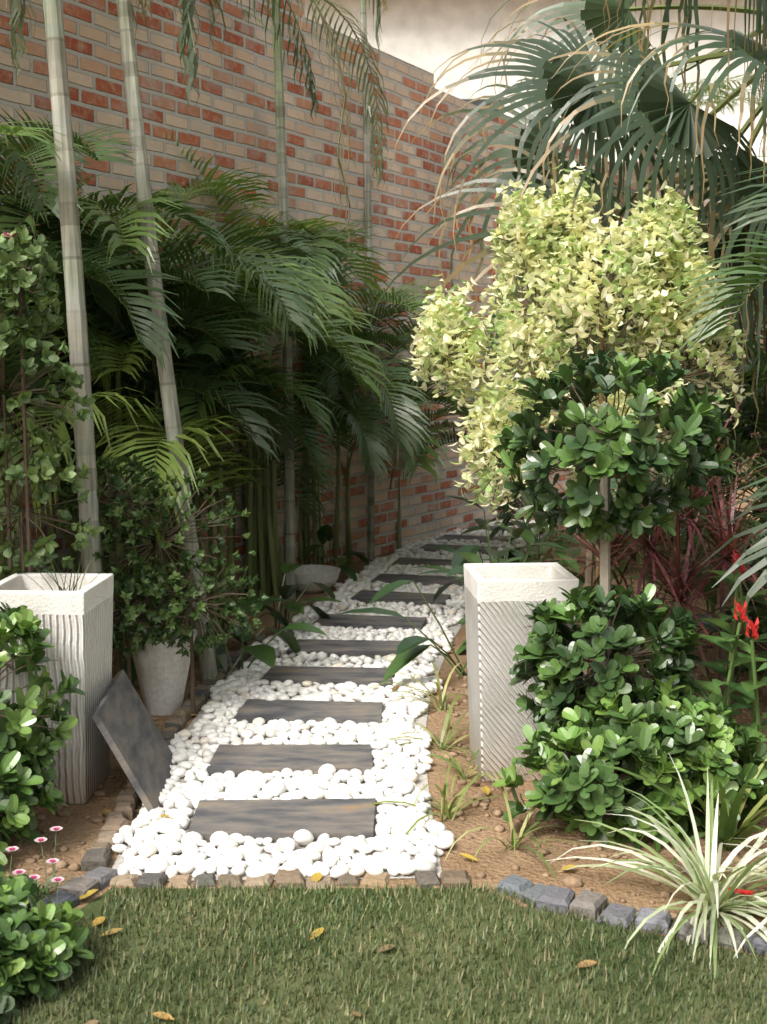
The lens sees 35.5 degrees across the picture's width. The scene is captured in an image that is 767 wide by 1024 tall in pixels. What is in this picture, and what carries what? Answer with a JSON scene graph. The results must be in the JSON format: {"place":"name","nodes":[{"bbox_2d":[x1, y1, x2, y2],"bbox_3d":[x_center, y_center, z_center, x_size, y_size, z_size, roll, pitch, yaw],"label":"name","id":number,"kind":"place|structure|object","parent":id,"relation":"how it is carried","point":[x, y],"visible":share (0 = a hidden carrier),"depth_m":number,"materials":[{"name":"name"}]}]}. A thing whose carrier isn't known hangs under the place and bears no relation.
{"place":"outdoors","nodes":[
{"label":"outdoors","id":0,"kind":"place"},
{"bbox_2d":[2,453,766,1020],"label":"soil","id":1,"kind":"structure","parent":0,"point":[496,859],"depth_m":4.06,"materials":[{"name":"brown soil"}]},
{"bbox_2d":[5,0,35,78],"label":"tall palm crown leaves","id":2,"kind":"object","parent":1,"relation":"on","point":[14,24],"visible":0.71,"depth_m":5.24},
{"bbox_2d":[0,586,84,864],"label":"clusia shrub","id":3,"kind":"object","parent":1,"relation":"on","point":[26,779],"depth_m":3.87,"materials":[{"name":"green plant"}]},
{"bbox_2d":[0,864,93,1023],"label":"clusia shrub","id":4,"kind":"object","parent":1,"relation":"on","point":[43,939],"depth_m":3.01,"materials":[{"name":"green plant"}]},
{"bbox_2d":[0,283,94,579],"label":"areca palm","id":5,"kind":"object","parent":1,"relation":"on","point":[12,368],"visible":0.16,"depth_m":5.69,"materials":[{"name":"green plant"}]},
{"bbox_2d":[0,226,104,580],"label":"climbing plant","id":6,"kind":"object","parent":1,"relation":"on","point":[48,471],"depth_m":4.54,"materials":[{"name":"green plant"}]},
{"bbox_2d":[3,231,16,238],"bbox_3d":[-1.375,-0.935,4.441,0.051,0.202,0.055,-1,7,-8],"label":"flower","id":7,"kind":"object","parent":6,"relation":"attached to","point":[6,234],"visible":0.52,"depth_m":4.42,"materials":[{"name":"pink plant"}]},
{"bbox_2d":[0,573,113,803],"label":"planter","id":8,"kind":"object","parent":1,"relation":"on","point":[78,623],"visible":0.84,"depth_m":4.27,"materials":[{"name":"white concrete"}]},
{"bbox_2d":[0,120,137,374],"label":"areca palm","id":9,"kind":"object","parent":1,"relation":"on","point":[105,294],"visible":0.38,"depth_m":5.90,"materials":[{"name":"green plant"}]},
{"bbox_2d":[43,0,101,572],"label":"palm trunk","id":10,"kind":"object","parent":1,"relation":"on","point":[84,437],"visible":0.69,"depth_m":5.01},
{"bbox_2d":[0,105,233,405],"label":"areca palm","id":11,"kind":"object","parent":1,"relation":"on","point":[23,168],"visible":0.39,"depth_m":5.47,"materials":[{"name":"green plant"}]},
{"bbox_2d":[13,341,250,620],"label":"areca palm","id":12,"kind":"object","parent":1,"relation":"on","point":[220,504],"visible":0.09,"depth_m":7.30,"materials":[{"name":"green plant"}]},
{"bbox_2d":[92,669,174,811],"bbox_3d":[-0.906,0.839,4.414,0.023,0.420,0.600,-28,8,0],"label":"stone slab","id":13,"kind":"object","parent":1,"relation":"on","point":[131,734],"visible":0.86,"depth_m":4.34,"materials":[{"name":"grey stone"}]},
{"bbox_2d":[0,158,279,651],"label":"areca palm","id":14,"kind":"object","parent":1,"relation":"on","point":[98,313],"visible":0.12,"depth_m":6.61,"materials":[{"name":"green plant"}]},
{"bbox_2d":[56,455,268,717],"bbox_3d":[-0.983,0.330,5.334,0.963,1.168,0.730,0,7,0],"label":"potted shrub","id":15,"kind":"object","parent":1,"relation":"on","point":[131,587],"depth_m":5.26,"materials":[{"name":"green plant"}]},
{"bbox_2d":[130,626,196,715],"bbox_3d":[-1.000,0.725,5.434,0.320,0.360,0.320,0,7,0],"label":"plant pot","id":16,"kind":"object","parent":1,"relation":"on","point":[162,670],"visible":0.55,"depth_m":5.34,"materials":[{"name":"concrete"}]},
{"bbox_2d":[0,171,331,464],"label":"areca palm","id":17,"kind":"object","parent":1,"relation":"on","point":[229,300],"visible":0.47,"depth_m":6.34,"materials":[{"name":"green plant"}]},
{"bbox_2d":[116,0,217,681],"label":"palm trunk","id":18,"kind":"object","parent":1,"relation":"on","point":[207,658],"visible":0.7,"depth_m":5.76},
{"bbox_2d":[0,221,335,625],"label":"areca palm","id":19,"kind":"object","parent":1,"relation":"on","point":[64,430],"visible":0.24,"depth_m":6.43,"materials":[{"name":"green plant"}]},
{"bbox_2d":[34,188,350,601],"bbox_3d":[-1.413,-0.692,8.045,2.378,2.525,3.360,0,7,0],"label":"areca palm","id":20,"kind":"object","parent":1,"relation":"on","point":[260,526],"visible":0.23,"depth_m":7.85,"materials":[{"name":"green plant"}]},
{"bbox_2d":[4,0,387,253],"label":"palm fronds","id":21,"kind":"object","parent":1,"relation":"on","point":[189,8],"visible":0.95,"depth_m":5.15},
{"bbox_2d":[131,0,319,124],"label":"palm fronds","id":22,"kind":"object","parent":1,"relation":"on","point":[312,91],"visible":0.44,"depth_m":6.90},
{"bbox_2d":[87,189,395,589],"bbox_3d":[-1.272,-0.773,7.553,2.709,2.805,3.279,0,7,0],"label":"areca palm","id":23,"kind":"object","parent":1,"relation":"on","point":[204,346],"visible":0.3,"depth_m":6.96,"materials":[{"name":"green plant"}]},
{"bbox_2d":[154,130,328,591],"bbox_3d":[-1.558,-0.954,8.361,2.362,2.962,2.791,0,7,0],"label":"areca palm","id":24,"kind":"object","parent":1,"relation":"on","point":[233,214],"visible":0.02,"depth_m":7.70,"materials":[{"name":"green plant"}]},
{"bbox_2d":[271,0,295,600],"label":"palm trunk","id":25,"kind":"object","parent":1,"relation":"on","point":[289,495],"visible":0.66,"depth_m":7.74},
{"bbox_2d":[282,565,340,593],"bbox_3d":[-0.500,0.472,8.274,0.410,0.150,0.410,0,7,0],"label":"bowl planter","id":26,"kind":"object","parent":1,"relation":"on","point":[326,575],"visible":0.75,"depth_m":8.16,"materials":[{"name":"concrete"}]},
{"bbox_2d":[16,555,613,878],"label":"grass tufts","id":27,"kind":"object","parent":1,"relation":"on","point":[445,808],"depth_m":4.36,"materials":[{"name":"green plant"}]},
{"bbox_2d":[243,0,391,191],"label":"tall palm crown leaves","id":28,"kind":"object","parent":1,"relation":"on","point":[378,138],"visible":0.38,"depth_m":8.55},
{"bbox_2d":[217,206,433,564],"bbox_3d":[-0.909,-0.785,8.402,3.011,2.615,1.956,3,8,25],"label":"areca palm","id":29,"kind":"object","parent":1,"relation":"on","point":[328,255],"visible":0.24,"depth_m":7.82,"materials":[{"name":"green plant"}]},
{"bbox_2d":[112,533,546,880],"bbox_3d":[0.224,0.620,7.669,1.406,0.001,8.344,1,7,11],"label":"path base","id":30,"kind":"object","parent":1,"relation":"on","point":[421,782],"visible":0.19,"depth_m":4.49,"materials":[{"name":"white gravel"}]},
{"bbox_2d":[111,519,548,878],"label":"path pebbles","id":31,"kind":"object","parent":30,"relation":"on","point":[391,842],"visible":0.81,"depth_m":4.65,"materials":[{"name":"white stone"}]},
{"bbox_2d":[187,525,518,842],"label":"stepping stones","id":32,"kind":"object","parent":30,"relation":"on","point":[274,819],"visible":0.57,"depth_m":4.83,"materials":[{"name":"grey stone"}]},
{"bbox_2d":[360,0,374,560],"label":"palm trunk","id":33,"kind":"object","parent":1,"relation":"on","point":[370,484],"visible":0.54,"depth_m":9.26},
{"bbox_2d":[6,826,753,919],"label":"flowers","id":34,"kind":"object","parent":1,"relation":"on","point":[54,879],"visible":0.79,"depth_m":3.53,"materials":[{"name":"pink plant"}]},
{"bbox_2d":[0,0,763,601],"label":"brick wall","id":35,"kind":"structure","parent":1,"relation":"on","point":[228,114],"depth_m":8.43,"materials":[{"name":"red brick"}]},
{"bbox_2d":[381,0,388,15],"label":"tall palm crown leaves","id":36,"kind":"object","parent":1,"relation":"on","point":[384,5],"visible":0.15,"depth_m":10.05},
{"bbox_2d":[17,635,766,1006],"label":"cobble edging","id":37,"kind":"object","parent":1,"relation":"on","point":[95,861],"visible":0.76,"depth_m":3.62,"materials":[{"name":"stone"}]},
{"bbox_2d":[228,276,555,566],"bbox_3d":[-0.349,-0.605,8.701,3.272,2.184,2.115,0,7,0],"label":"areca palm","id":38,"kind":"object","parent":1,"relation":"on","point":[346,395],"visible":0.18,"depth_m":8.61,"materials":[{"name":"green plant"}]},
{"bbox_2d":[79,646,727,1023],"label":"fallen leaves","id":39,"kind":"object","parent":1,"relation":"on","point":[317,876],"visible":0.54,"depth_m":3.36,"materials":[{"name":"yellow plant"}]},
{"bbox_2d":[294,273,526,548],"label":"areca palm","id":40,"kind":"object","parent":1,"relation":"on","point":[425,465],"visible":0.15,"depth_m":9.43,"materials":[{"name":"green plant"}]},
{"bbox_2d":[112,492,766,704],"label":"broadleaf plants","id":41,"kind":"object","parent":1,"relation":"on","point":[409,649],"visible":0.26,"depth_m":6.75,"materials":[{"name":"green plant"}]},
{"bbox_2d":[464,562,578,781],"bbox_3d":[0.520,0.613,4.643,0.380,0.780,0.380,-1,7,-4],"label":"planter","id":42,"kind":"object","parent":1,"relation":"on","point":[498,596],"visible":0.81,"depth_m":4.48,"materials":[{"name":"white concrete"}]},
{"bbox_2d":[369,0,766,478],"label":"fan palm leaves","id":43,"kind":"object","parent":1,"relation":"on","point":[662,103],"visible":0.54,"depth_m":5.62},
{"bbox_2d":[402,161,754,694],"bbox_3d":[0.892,-0.350,5.558,1.627,2.463,0.814,0,7,0],"label":"variegated ficus tree","id":44,"kind":"object","parent":1,"relation":"on","point":[440,319],"depth_m":5.36,"materials":[{"name":"yellow plant"}]},
{"bbox_2d":[491,346,738,780],"bbox_3d":[0.807,0.227,4.307,0.845,1.630,0.772,0,7,0],"label":"topiary tree","id":45,"kind":"object","parent":1,"relation":"on","point":[557,663],"depth_m":4.15,"materials":[{"name":"green plant"}]},
{"bbox_2d":[483,335,764,577],"bbox_3d":[1.988,-0.437,8.786,2.898,1.833,2.614,7,10,44],"label":"shrub","id":46,"kind":"object","parent":1,"relation":"on","point":[506,519],"visible":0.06,"depth_m":8.79,"materials":[{"name":"green plant"}]},
{"bbox_2d":[491,397,766,699],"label":"red cordyline","id":47,"kind":"object","parent":1,"relation":"on","point":[679,590],"visible":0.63,"depth_m":4.99,"materials":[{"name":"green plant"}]},
{"bbox_2d":[492,674,766,851],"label":"clusia shrub","id":48,"kind":"object","parent":1,"relation":"on","point":[640,746],"depth_m":3.95,"materials":[{"name":"green plant"}]},
{"bbox_2d":[496,280,766,554],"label":"shrub","id":49,"kind":"object","parent":1,"relation":"on","point":[692,370],"visible":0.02,"depth_m":9.20,"materials":[{"name":"green plant"}]},
{"bbox_2d":[519,55,764,343],"bbox_3d":[3.224,-2.869,14.284,3.682,5.273,4.276,0,7,0],"label":"palm","id":50,"kind":"object","parent":1,"relation":"on","point":[650,167],"visible":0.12,"depth_m":14.01,"materials":[{"name":"green plant"}]},
{"bbox_2d":[539,202,766,617],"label":"areca palm","id":51,"kind":"object","parent":1,"relation":"on","point":[613,483],"visible":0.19,"depth_m":5.67,"materials":[{"name":"green plant"}]},
{"bbox_2d":[546,754,766,978],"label":"spider plant","id":52,"kind":"object","parent":1,"relation":"on","point":[709,895],"visible":0.97,"depth_m":3.48,"materials":[{"name":"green plant"}]},
{"bbox_2d":[555,288,763,548],"bbox_3d":[3.122,-0.761,8.205,3.480,2.624,3.290,3,8,26],"label":"shrub","id":53,"kind":"object","parent":1,"relation":"on","point":[736,463],"visible":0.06,"depth_m":7.51,"materials":[{"name":"green plant"}]},
{"bbox_2d":[594,738,766,877],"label":"spider plant","id":54,"kind":"object","parent":1,"relation":"on","point":[728,833],"visible":0.62,"depth_m":3.83,"materials":[{"name":"green plant"}]},
{"bbox_2d":[638,549,766,808],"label":"flowering plant","id":55,"kind":"object","parent":1,"relation":"on","point":[730,643],"visible":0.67,"depth_m":4.34,"materials":[{"name":"green plant"}]},
{"bbox_2d":[672,156,766,622],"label":"areca palm","id":56,"kind":"object","parent":1,"relation":"on","point":[710,327],"visible":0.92,"depth_m":5.03,"materials":[{"name":"green plant"}]},
{"bbox_2d":[682,838,766,957],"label":"spider plant","id":57,"kind":"object","parent":1,"relation":"on","point":[763,923],"visible":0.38,"depth_m":3.40,"materials":[{"name":"green plant"}]},
{"bbox_2d":[682,372,766,679],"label":"plant","id":58,"kind":"object","parent":1,"relation":"on","point":[748,431],"depth_m":6.27,"materials":[{"name":"plant"}]},
{"bbox_2d":[723,350,765,444],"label":"areca palm","id":59,"kind":"object","parent":1,"relation":"on","point":[760,420],"visible":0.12,"depth_m":7.39,"materials":[{"name":"green plant"}]},
{"bbox_2d":[758,325,766,651],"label":"fan palm trunk","id":60,"kind":"object","parent":1,"relation":"on","point":[764,448],"visible":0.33,"depth_m":6.44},
{"bbox_2d":[6,878,766,1023],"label":"lawn","id":61,"kind":"structure","parent":0,"point":[88,908],"depth_m":3.13,"materials":[{"name":"green plant"}]},
{"bbox_2d":[305,0,766,202],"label":"building","id":62,"kind":"structure","parent":0,"point":[431,36],"depth_m":24.95,"materials":[{"name":"paint"}]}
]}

